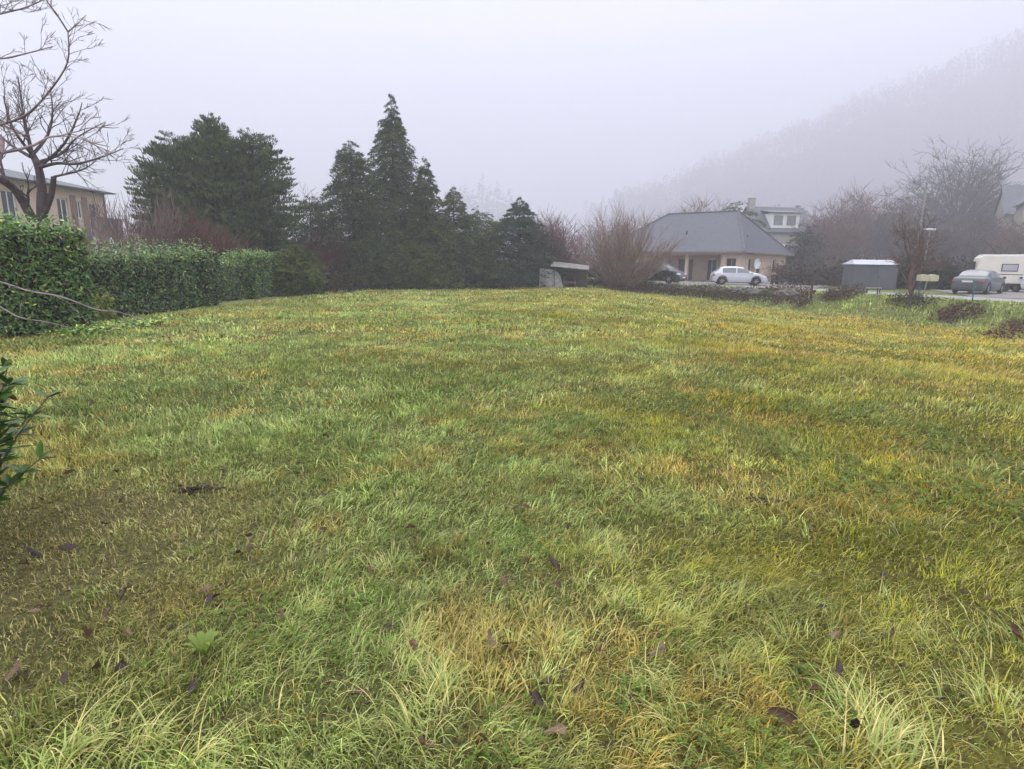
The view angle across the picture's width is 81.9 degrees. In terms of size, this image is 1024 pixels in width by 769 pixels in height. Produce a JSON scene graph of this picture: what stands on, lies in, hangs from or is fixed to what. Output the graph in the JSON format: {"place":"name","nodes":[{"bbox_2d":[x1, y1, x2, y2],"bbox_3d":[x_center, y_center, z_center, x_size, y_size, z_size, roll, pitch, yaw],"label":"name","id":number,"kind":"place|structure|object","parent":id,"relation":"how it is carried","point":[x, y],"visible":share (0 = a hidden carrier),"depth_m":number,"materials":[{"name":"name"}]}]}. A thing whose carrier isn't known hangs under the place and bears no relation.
{"place":"outdoors","nodes":[
{"label":"outdoors","id":0,"kind":"place"},
{"bbox_2d":[0,52,1023,768],"bbox_3d":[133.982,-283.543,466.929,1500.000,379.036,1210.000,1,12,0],"label":"ground","id":1,"kind":"structure","parent":0,"point":[680,758],"depth_m":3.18,"materials":[{"name":"plant"}]},
{"bbox_2d":[3,659,20,685],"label":"fallen leaf","id":2,"kind":"object","parent":1,"relation":"on","point":[15,668],"visible":0.99,"depth_m":2.25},
{"bbox_2d":[0,357,61,520],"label":"laurel bush","id":3,"kind":"object","parent":1,"relation":"on","point":[7,442],"visible":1,"depth_m":3.31,"materials":[{"name":"green plant"}]},
{"bbox_2d":[0,207,99,337],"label":"laurel hedge","id":4,"kind":"object","parent":1,"relation":"on","point":[61,267],"visible":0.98,"depth_m":12.27,"materials":[{"name":"green plant"}]},
{"bbox_2d":[0,168,121,282],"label":"two storey house","id":5,"kind":"structure","parent":1,"relation":"on","point":[68,198],"depth_m":37.14,"materials":[{"name":"paint"}]},
{"bbox_2d":[0,189,17,219],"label":"window","id":6,"kind":"structure","parent":5,"relation":"in","point":[8,201],"depth_m":33.38,"materials":[{"name":"glass"}]},
{"bbox_2d":[56,198,68,228],"bbox_3d":[-28.282,-10.595,37.097,0.060,2.150,0.865,2,12,3],"label":"window","id":7,"kind":"structure","parent":5,"relation":"in","point":[61,203],"depth_m":37.07,"materials":[{"name":"white paint"}]},
{"bbox_2d":[57,543,78,550],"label":"fallen leaf","id":8,"kind":"object","parent":1,"relation":"on","point":[67,547],"visible":1,"depth_m":3.21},
{"bbox_2d":[0,61,139,253],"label":"fruit tree","id":9,"kind":"object","parent":1,"relation":"on","point":[44,200],"visible":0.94,"depth_m":14.65,"materials":[{"name":"brown plant"}]},
{"bbox_2d":[0,0,144,330],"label":"garden tree","id":10,"kind":"object","parent":1,"relation":"on","point":[2,139],"visible":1,"depth_m":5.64,"materials":[{"name":"brown plant"}]},
{"bbox_2d":[29,313,170,336],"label":"hedge clippings","id":11,"kind":"object","parent":1,"relation":"on","point":[85,329],"visible":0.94,"depth_m":12.99,"materials":[{"name":"green plant"}]},
{"bbox_2d":[88,285,118,321],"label":"yellow shrub","id":12,"kind":"object","parent":1,"relation":"on","point":[105,315],"visible":0.62,"depth_m":14.50,"materials":[{"name":"plant"}]},
{"bbox_2d":[66,211,152,278],"bbox_3d":[-13.195,-4.072,19.483,2.462,3.130,2.943,-6,14,-31],"label":"bare shrub","id":13,"kind":"object","parent":1,"relation":"on","point":[107,237],"visible":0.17,"depth_m":19.29,"materials":[{"name":"brown plant"}]},
{"bbox_2d":[62,184,185,295],"bbox_3d":[-15.082,-5.701,23.447,3.936,4.750,4.373,1,12,0],"label":"bare shrub","id":14,"kind":"object","parent":1,"relation":"on","point":[160,232],"visible":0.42,"depth_m":23.18,"materials":[{"name":"brown plant"}]},
{"bbox_2d":[114,655,134,671],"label":"fallen leaf","id":15,"kind":"object","parent":1,"relation":"on","point":[122,663],"visible":0.99,"depth_m":2.29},
{"bbox_2d":[31,234,222,317],"bbox_3d":[-11.239,-3.298,18.017,1.722,2.781,7.358,1,12,0],"label":"laurel hedge","id":16,"kind":"object","parent":1,"relation":"on","point":[196,282],"visible":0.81,"depth_m":17.79,"materials":[{"name":"green plant"}]},
{"bbox_2d":[123,130,221,248],"bbox_3d":[-18.172,-9.282,32.294,5.386,8.610,5.390,1,12,0],"label":"cypress","id":17,"kind":"object","parent":1,"relation":"on","point":[159,151],"visible":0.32,"depth_m":30.86,"materials":[{"name":"green plant"}]},
{"bbox_2d":[119,202,252,288],"bbox_3d":[-14.887,-6.051,26.617,5.462,4.322,5.245,8,14,31],"label":"bare shrub","id":18,"kind":"object","parent":1,"relation":"on","point":[193,232],"visible":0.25,"depth_m":26.03,"materials":[{"name":"brown plant"}]},
{"bbox_2d":[171,483,225,495],"bbox_3d":[-2.191,0.732,4.119,0.374,0.037,0.176,-1,12,-10],"label":"soil patch","id":19,"kind":"object","parent":1,"relation":"on","point":[196,488],"visible":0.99,"depth_m":4.11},
{"bbox_2d":[182,628,224,656],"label":"broadleaf weed","id":20,"kind":"object","parent":1,"relation":"on","point":[202,641],"visible":0.99,"depth_m":2.36,"materials":[{"name":"green plant"}]},
{"bbox_2d":[135,112,285,253],"bbox_3d":[-16.219,-9.946,32.860,7.693,9.812,8.057,8,14,30],"label":"cypress","id":21,"kind":"object","parent":1,"relation":"on","point":[213,160],"visible":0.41,"depth_m":31.14,"materials":[{"name":"green plant"}]},
{"bbox_2d":[177,222,263,288],"bbox_3d":[-14.154,-5.856,27.900,4.510,3.412,4.520,1,12,0],"label":"bare shrub","id":22,"kind":"object","parent":1,"relation":"on","point":[223,241],"visible":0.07,"depth_m":27.26,"materials":[{"name":"brown plant"}]},
{"bbox_2d":[216,247,277,301],"bbox_3d":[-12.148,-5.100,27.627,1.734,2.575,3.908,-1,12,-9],"label":"laurel hedge","id":23,"kind":"object","parent":1,"relation":"on","point":[261,269],"visible":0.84,"depth_m":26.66,"materials":[{"name":"green plant"}]},
{"bbox_2d":[201,127,310,260],"bbox_3d":[-14.589,-9.620,33.309,5.414,9.069,6.058,5,12,19],"label":"cypress","id":24,"kind":"object","parent":1,"relation":"on","point":[274,216],"visible":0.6,"depth_m":32.17,"materials":[{"name":"green plant"}]},
{"bbox_2d":[270,244,328,295],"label":"juniper bush","id":25,"kind":"object","parent":1,"relation":"on","point":[299,268],"visible":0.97,"depth_m":29.26,"materials":[{"name":"plant"}]},
{"bbox_2d":[286,194,350,278],"bbox_3d":[-12.889,-9.064,38.002,5.166,6.194,5.130,1,12,0],"label":"cypress","id":26,"kind":"object","parent":1,"relation":"on","point":[303,227],"visible":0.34,"depth_m":37.28,"materials":[{"name":"green plant"}]},
{"bbox_2d":[293,226,351,289],"bbox_3d":[-11.933,-7.803,36.698,3.850,3.934,4.168,-8,14,-35],"label":"bare shrub","id":27,"kind":"object","parent":1,"relation":"on","point":[320,249],"visible":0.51,"depth_m":36.27,"materials":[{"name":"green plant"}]},
{"bbox_2d":[293,250,386,292],"bbox_3d":[-11.255,-6.224,33.263,8.657,2.763,5.330,1,12,0],"label":"dark scrub","id":28,"kind":"object","parent":1,"relation":"on","point":[335,287],"visible":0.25,"depth_m":33.38,"materials":[{"name":"plant"}]},
{"bbox_2d":[304,140,420,290],"bbox_3d":[-10.117,-10.812,38.299,8.383,9.777,7.464,1,12,0],"label":"cypress","id":29,"kind":"object","parent":1,"relation":"on","point":[351,207],"visible":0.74,"depth_m":37.58,"materials":[{"name":"green plant"}]},
{"bbox_2d":[338,255,389,289],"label":"juniper bush","id":30,"kind":"object","parent":1,"relation":"on","point":[375,287],"visible":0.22,"depth_m":38.64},
{"bbox_2d":[344,93,459,288],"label":"cypress","id":31,"kind":"object","parent":1,"relation":"on","point":[397,185],"visible":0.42,"depth_m":40.11,"materials":[{"name":"green plant"}]},
{"bbox_2d":[378,240,449,288],"bbox_3d":[-6.786,-7.988,39.810,5.477,3.454,3.076,1,12,0],"label":"juniper bush","id":32,"kind":"object","parent":1,"relation":"on","point":[429,275],"visible":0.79,"depth_m":39.36,"materials":[{"name":"plant"}]},
{"bbox_2d":[411,732,434,746],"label":"fallen leaf","id":33,"kind":"object","parent":1,"relation":"on","point":[421,740],"visible":0.99,"depth_m":1.94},
{"bbox_2d":[385,158,465,289],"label":"cypress","id":34,"kind":"object","parent":1,"relation":"on","point":[426,187],"visible":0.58,"depth_m":40.31,"materials":[{"name":"green plant"}]},
{"bbox_2d":[404,186,510,289],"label":"fir tree","id":35,"kind":"object","parent":1,"relation":"on","point":[460,210],"visible":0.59,"depth_m":41.68,"materials":[{"name":"green plant"}]},
{"bbox_2d":[461,180,472,214],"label":"conifer","id":36,"kind":"object","parent":1,"relation":"on","point":[467,198],"visible":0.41,"depth_m":796.07,"materials":[{"name":"grey plant"}]},
{"bbox_2d":[468,189,479,220],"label":"conifer","id":37,"kind":"object","parent":1,"relation":"on","point":[473,204],"visible":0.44,"depth_m":791.90,"materials":[{"name":"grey plant"}]},
{"bbox_2d":[440,261,512,288],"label":"juniper bush","id":38,"kind":"object","parent":1,"relation":"on","point":[483,281],"visible":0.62,"depth_m":41.59,"materials":[{"name":"plant"}]},
{"bbox_2d":[474,173,493,224],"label":"conifer","id":39,"kind":"object","parent":1,"relation":"on","point":[479,199],"visible":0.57,"depth_m":815.55,"materials":[{"name":"grey plant"}]},
{"bbox_2d":[446,205,529,288],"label":"fir tree","id":40,"kind":"object","parent":1,"relation":"on","point":[489,235],"visible":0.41,"depth_m":42.60,"materials":[{"name":"green plant"}]},
{"bbox_2d":[483,185,496,221],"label":"conifer","id":41,"kind":"object","parent":1,"relation":"on","point":[490,192],"visible":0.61,"depth_m":856.17,"materials":[{"name":"grey plant"}]},
{"bbox_2d":[488,182,502,221],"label":"conifer","id":42,"kind":"object","parent":1,"relation":"on","point":[496,190],"visible":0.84,"depth_m":847.68,"materials":[{"name":"grey plant"}]},
{"bbox_2d":[0,398,1023,642],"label":"grass","id":43,"kind":"structure","parent":1,"relation":"on","point":[210,448],"depth_m":4.35,"materials":[{"name":"plant"}]},
{"bbox_2d":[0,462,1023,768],"bbox_3d":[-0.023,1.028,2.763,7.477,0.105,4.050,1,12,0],"label":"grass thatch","id":44,"kind":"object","parent":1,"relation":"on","point":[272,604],"depth_m":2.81,"materials":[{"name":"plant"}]},
{"bbox_2d":[0,298,1023,375],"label":"grass","id":45,"kind":"structure","parent":1,"relation":"on","point":[954,343],"depth_m":15.57,"materials":[{"name":"plant"}]},
{"bbox_2d":[0,346,1023,537],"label":"grass thatch","id":46,"kind":"object","parent":1,"relation":"on","point":[520,415],"depth_m":6.40,"materials":[{"name":"plant"}]},
{"bbox_2d":[0,363,1023,539],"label":"clover","id":47,"kind":"object","parent":1,"relation":"on","point":[779,449],"visible":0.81,"depth_m":5.41,"materials":[{"name":"green plant"}]},
{"bbox_2d":[6,317,1023,768],"bbox_3d":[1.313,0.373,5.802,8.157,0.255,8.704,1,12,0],"label":"long grass","id":48,"kind":"structure","parent":1,"relation":"on","point":[900,731],"depth_m":2.15,"materials":[{"name":"plant"}]},
{"bbox_2d":[471,196,579,287],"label":"spruce tree","id":49,"kind":"object","parent":1,"relation":"on","point":[526,224],"visible":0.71,"depth_m":43.14,"materials":[{"name":"green plant"}]},
{"bbox_2d":[529,690,543,709],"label":"fallen leaf","id":50,"kind":"object","parent":1,"relation":"on","point":[536,696],"visible":0.98,"depth_m":2.16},
{"bbox_2d":[73,466,1023,768],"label":"clover","id":51,"kind":"object","parent":1,"relation":"on","point":[625,678],"visible":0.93,"depth_m":2.38,"materials":[{"name":"green plant"}]},
{"bbox_2d":[520,205,585,280],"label":"bare shrub","id":52,"kind":"object","parent":1,"relation":"on","point":[561,241],"visible":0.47,"depth_m":44.41,"materials":[{"name":"brown plant"}]},
{"bbox_2d":[543,723,577,733],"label":"fallen leaf","id":53,"kind":"object","parent":1,"relation":"on","point":[560,726],"visible":0.99,"depth_m":2.01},
{"bbox_2d":[539,261,588,287],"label":"lean to","id":54,"kind":"object","parent":1,"relation":"on","point":[580,277],"visible":0.75,"depth_m":42.65,"materials":[{"name":"metal"}]},
{"bbox_2d":[559,230,594,264],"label":"bare shrub","id":55,"kind":"object","parent":1,"relation":"on","point":[572,259],"visible":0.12,"depth_m":48.12,"materials":[{"name":"brown plant"}]},
{"bbox_2d":[587,275,657,292],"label":"bramble patch","id":56,"kind":"object","parent":1,"relation":"on","point":[595,281],"visible":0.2,"depth_m":47.17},
{"bbox_2d":[597,282,655,292],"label":"brush heap","id":57,"kind":"object","parent":1,"relation":"on","point":[636,288],"visible":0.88,"depth_m":43.36,"materials":[{"name":"brown plant"}]},
{"bbox_2d":[562,198,692,288],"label":"coppiced shrub","id":58,"kind":"object","parent":1,"relation":"on","point":[620,259],"visible":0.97,"depth_m":43.27,"materials":[{"name":"brown plant"}]},
{"bbox_2d":[255,281,1023,341],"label":"grass","id":59,"kind":"structure","parent":1,"relation":"on","point":[409,294],"depth_m":29.48,"materials":[{"name":"plant"}]},
{"bbox_2d":[650,641,669,657],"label":"fallen leaf","id":60,"kind":"object","parent":1,"relation":"on","point":[659,651],"visible":0.9,"depth_m":2.45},
{"bbox_2d":[638,277,734,300],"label":"bramble patch","id":61,"kind":"object","parent":1,"relation":"on","point":[693,292],"visible":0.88,"depth_m":42.35,"materials":[{"name":"plant"}]},
{"bbox_2d":[654,192,731,218],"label":"bare thicket","id":62,"kind":"object","parent":1,"relation":"on","point":[694,205],"visible":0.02,"depth_m":107.76,"materials":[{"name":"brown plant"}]},
{"bbox_2d":[594,210,794,280],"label":"bungalow","id":63,"kind":"object","parent":1,"relation":"on","point":[717,239],"visible":0.56,"depth_m":57.65,"materials":[{"name":"slate tile"},{"name":"plaster"},{"name":"dark glass"}]},
{"bbox_2d":[678,259,692,279],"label":"window","id":64,"kind":"structure","parent":63,"relation":"in","point":[681,265],"depth_m":59.01,"materials":[{"name":"grey glass"}]},
{"bbox_2d":[706,259,716,280],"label":"window","id":65,"kind":"structure","parent":63,"relation":"in","point":[711,263],"depth_m":57.38,"materials":[{"name":"glass"}]},
{"bbox_2d":[589,277,804,301],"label":"low hedge","id":66,"kind":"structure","parent":1,"relation":"on","point":[756,291],"depth_m":39.53,"materials":[{"name":"twigs"},{"name":"leaves"}]},
{"bbox_2d":[724,201,772,236],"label":"round evergreen","id":67,"kind":"object","parent":1,"relation":"on","point":[749,215],"visible":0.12,"depth_m":72.31,"materials":[{"name":"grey plant"}]},
{"bbox_2d":[737,495,787,506],"bbox_3d":[1.684,0.783,3.990,0.342,0.037,0.187,1,12,0],"label":"soil patch","id":68,"kind":"object","parent":1,"relation":"on","point":[762,499],"visible":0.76,"depth_m":3.99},
{"bbox_2d":[743,198,811,249],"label":"farmhouse","id":69,"kind":"object","parent":1,"relation":"on","point":[777,220],"visible":0.3,"depth_m":83.87,"materials":[{"name":"stone"}]},
{"bbox_2d":[768,707,808,730],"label":"fallen leaf","id":70,"kind":"object","parent":1,"relation":"on","point":[782,713],"visible":0.95,"depth_m":2.11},
{"bbox_2d":[723,279,858,307],"bbox_3d":[17.011,-5.678,36.706,3.034,1.712,8.794,-5,13,-27],"label":"bramble patch","id":71,"kind":"object","parent":1,"relation":"on","point":[799,299],"visible":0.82,"depth_m":36.13,"materials":[{"name":"plant"}]},
{"bbox_2d":[574,27,1023,260],"bbox_3d":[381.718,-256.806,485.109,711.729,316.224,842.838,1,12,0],"label":"hillside woods","id":72,"kind":"object","parent":1,"relation":"on","point":[700,177],"visible":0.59,"depth_m":639.61,"materials":[{"name":"plant"}]},
{"bbox_2d":[785,223,829,279],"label":"dark evergreen","id":73,"kind":"object","parent":1,"relation":"on","point":[805,235],"visible":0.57,"depth_m":63.82,"materials":[{"name":"green plant"}]},
{"bbox_2d":[785,240,832,270],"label":"bare thicket","id":74,"kind":"object","parent":1,"relation":"on","point":[818,253],"visible":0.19,"depth_m":75.29,"materials":[{"name":"brown plant"}]},
{"bbox_2d":[788,211,872,269],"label":"bare thicket","id":75,"kind":"object","parent":1,"relation":"on","point":[838,240],"visible":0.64,"depth_m":79.51,"materials":[{"name":"brown plant"}]},
{"bbox_2d":[758,241,923,285],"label":"dark scrub","id":76,"kind":"object","parent":1,"relation":"on","point":[803,276],"visible":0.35,"depth_m":48.39,"materials":[{"name":"twigs"},{"name":"leaves"}]},
{"bbox_2d":[809,281,872,301],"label":"weed clump","id":77,"kind":"object","parent":1,"relation":"on","point":[851,290],"visible":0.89,"depth_m":33.71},
{"bbox_2d":[804,177,931,264],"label":"bare thicket","id":78,"kind":"object","parent":1,"relation":"on","point":[863,205],"visible":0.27,"depth_m":95.20,"materials":[{"name":"brown plant"}]},
{"bbox_2d":[841,260,898,289],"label":"garden shed","id":79,"kind":"structure","parent":1,"relation":"on","point":[883,274],"depth_m":41.81,"materials":[{"name":"metal"}]},
{"bbox_2d":[876,266,893,288],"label":"door","id":80,"kind":"structure","parent":79,"relation":"in","point":[885,273],"depth_m":41.66,"materials":[{"name":"metal"}]},
{"bbox_2d":[843,197,954,262],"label":"bare thicket","id":81,"kind":"object","parent":1,"relation":"on","point":[881,235],"visible":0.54,"depth_m":85.70,"materials":[{"name":"brown plant"}]},
{"bbox_2d":[884,283,948,310],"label":"weed clump","id":82,"kind":"object","parent":1,"relation":"on","point":[910,298],"visible":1,"depth_m":29.93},
{"bbox_2d":[896,255,939,289],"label":"juniper bush","id":83,"kind":"object","parent":1,"relation":"on","point":[900,283],"visible":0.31,"depth_m":43.22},
{"bbox_2d":[885,205,953,295],"bbox_3d":[20.840,-6.727,30.226,3.006,4.890,4.241,9,14,33],"label":"bare tree","id":84,"kind":"object","parent":1,"relation":"on","point":[919,255],"visible":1,"depth_m":30.55,"materials":[{"name":"brown plant"}]},
{"bbox_2d":[916,183,933,254],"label":"utility pole","id":85,"kind":"object","parent":1,"relation":"on","point":[924,198],"visible":0.65,"depth_m":63.19,"materials":[{"name":"concrete"}]},
{"bbox_2d":[916,274,938,296],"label":"letterboxes","id":86,"kind":"object","parent":1,"relation":"on","point":[926,278],"visible":0.95,"depth_m":29.72,"materials":[{"name":"metal"}]},
{"bbox_2d":[888,211,982,267],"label":"bare thicket","id":87,"kind":"object","parent":1,"relation":"on","point":[958,231],"visible":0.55,"depth_m":76.66,"materials":[{"name":"brown plant"}]},
{"bbox_2d":[917,261,960,289],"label":"juniper bush","id":88,"kind":"object","parent":1,"relation":"on","point":[947,275],"visible":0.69,"depth_m":42.34,"materials":[{"name":"plant"}]},
{"bbox_2d":[880,231,1023,285],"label":"dark scrub","id":89,"kind":"object","parent":1,"relation":"on","point":[959,266],"visible":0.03,"depth_m":45.65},
{"bbox_2d":[885,135,1023,232],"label":"bare tree","id":90,"kind":"object","parent":1,"relation":"on","point":[979,205],"visible":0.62,"depth_m":101.20,"materials":[{"name":"brown plant"}]},
{"bbox_2d":[920,302,997,323],"bbox_3d":[20.767,-3.323,27.561,2.634,1.124,2.253,1,12,0],"label":"bramble patch","id":91,"kind":"object","parent":1,"relation":"on","point":[953,312],"visible":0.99,"depth_m":27.59,"materials":[{"name":"plant"}]},
{"bbox_2d":[927,289,1023,298],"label":"parking area","id":92,"kind":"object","parent":1,"relation":"on","point":[1009,293],"visible":0.48,"depth_m":36.01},
{"bbox_2d":[951,270,1006,294],"bbox_3d":[28.989,-6.382,36.583,4.740,1.445,2.120,-8,15,-37],"label":"parked car","id":93,"kind":"object","parent":92,"relation":"on","point":[985,281],"visible":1,"depth_m":35.45,"materials":[{"name":"grey paint"}]},
{"bbox_2d":[970,254,1023,291],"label":"caravan","id":94,"kind":"object","parent":92,"relation":"on","point":[1010,267],"visible":0.55,"depth_m":39.85,"materials":[{"name":"white paint"}]},
{"bbox_2d":[1001,264,1018,271],"bbox_3d":[33.506,-7.855,39.686,0.900,0.500,0.032,7,13,26],"label":"window frame","id":95,"kind":"structure","parent":94,"relation":"in","point":[1005,267],"depth_m":39.67,"materials":[{"name":"plastic"}]},
{"bbox_2d":[1010,277,1023,291],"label":"parked car","id":96,"kind":"object","parent":92,"relation":"on","point":[1020,286],"visible":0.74,"depth_m":39.67,"materials":[{"name":"white paint"}]},
{"bbox_2d":[949,210,1016,268],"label":"bare thicket","id":97,"kind":"object","parent":1,"relation":"on","point":[993,225],"visible":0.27,"depth_m":79.63,"materials":[{"name":"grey plant"}]},
{"bbox_2d":[974,216,1023,253],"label":"bare thicket","id":98,"kind":"object","parent":1,"relation":"on","point":[1012,247],"visible":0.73,"depth_m":73.11,"materials":[{"name":"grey plant"}]},
{"bbox_2d":[977,317,1023,338],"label":"bramble patch","id":99,"kind":"object","parent":1,"relation":"on","point":[1012,324],"visible":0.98,"depth_m":22.07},
{"bbox_2d":[992,184,1023,241],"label":"stone house","id":100,"kind":"structure","parent":1,"relation":"on","point":[1009,197],"depth_m":87.79,"materials":[{"name":"stone"}]},
{"bbox_2d":[1012,198,1023,252],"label":"stone gable","id":101,"kind":"structure","parent":100,"relation":"attached to","point":[1019,211],"depth_m":76.88,"materials":[{"name":"stone"}]},
{"bbox_2d":[1010,621,1023,639],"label":"fallen leaf","id":102,"kind":"object","parent":1,"relation":"on","point":[1014,628],"visible":1,"depth_m":2.56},
{"bbox_2d":[0,331,1023,460],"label":"grass","id":103,"kind":"structure","parent":0,"point":[107,353],"depth_m":8.30,"materials":[{"name":"plant"}]},
{"bbox_2d":[0,0,1023,249],"label":"sky","id":104,"kind":"structure","parent":0,"point":[563,105],"materials":[{"name":"grey"}]},
{"bbox_2d":[656,280,826,287],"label":"driveway","id":105,"kind":"structure","parent":0,"point":[759,284],"depth_m":49.43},
{"bbox_2d":[709,266,767,284],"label":"parked car","id":106,"kind":"object","parent":105,"relation":"on","point":[732,274],"visible":0.99,"depth_m":46.07,"materials":[{"name":"silver metal"}]},
{"bbox_2d":[657,282,1023,301],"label":"road","id":107,"kind":"structure","parent":0,"point":[982,298],"depth_m":32.55,"materials":[{"name":"asphalt"}]},
{"bbox_2d":[631,261,686,282],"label":"parked car","id":108,"kind":"object","parent":107,"relation":"on","point":[670,273],"visible":0.54,"depth_m":47.46,"materials":[{"name":"black paint"}]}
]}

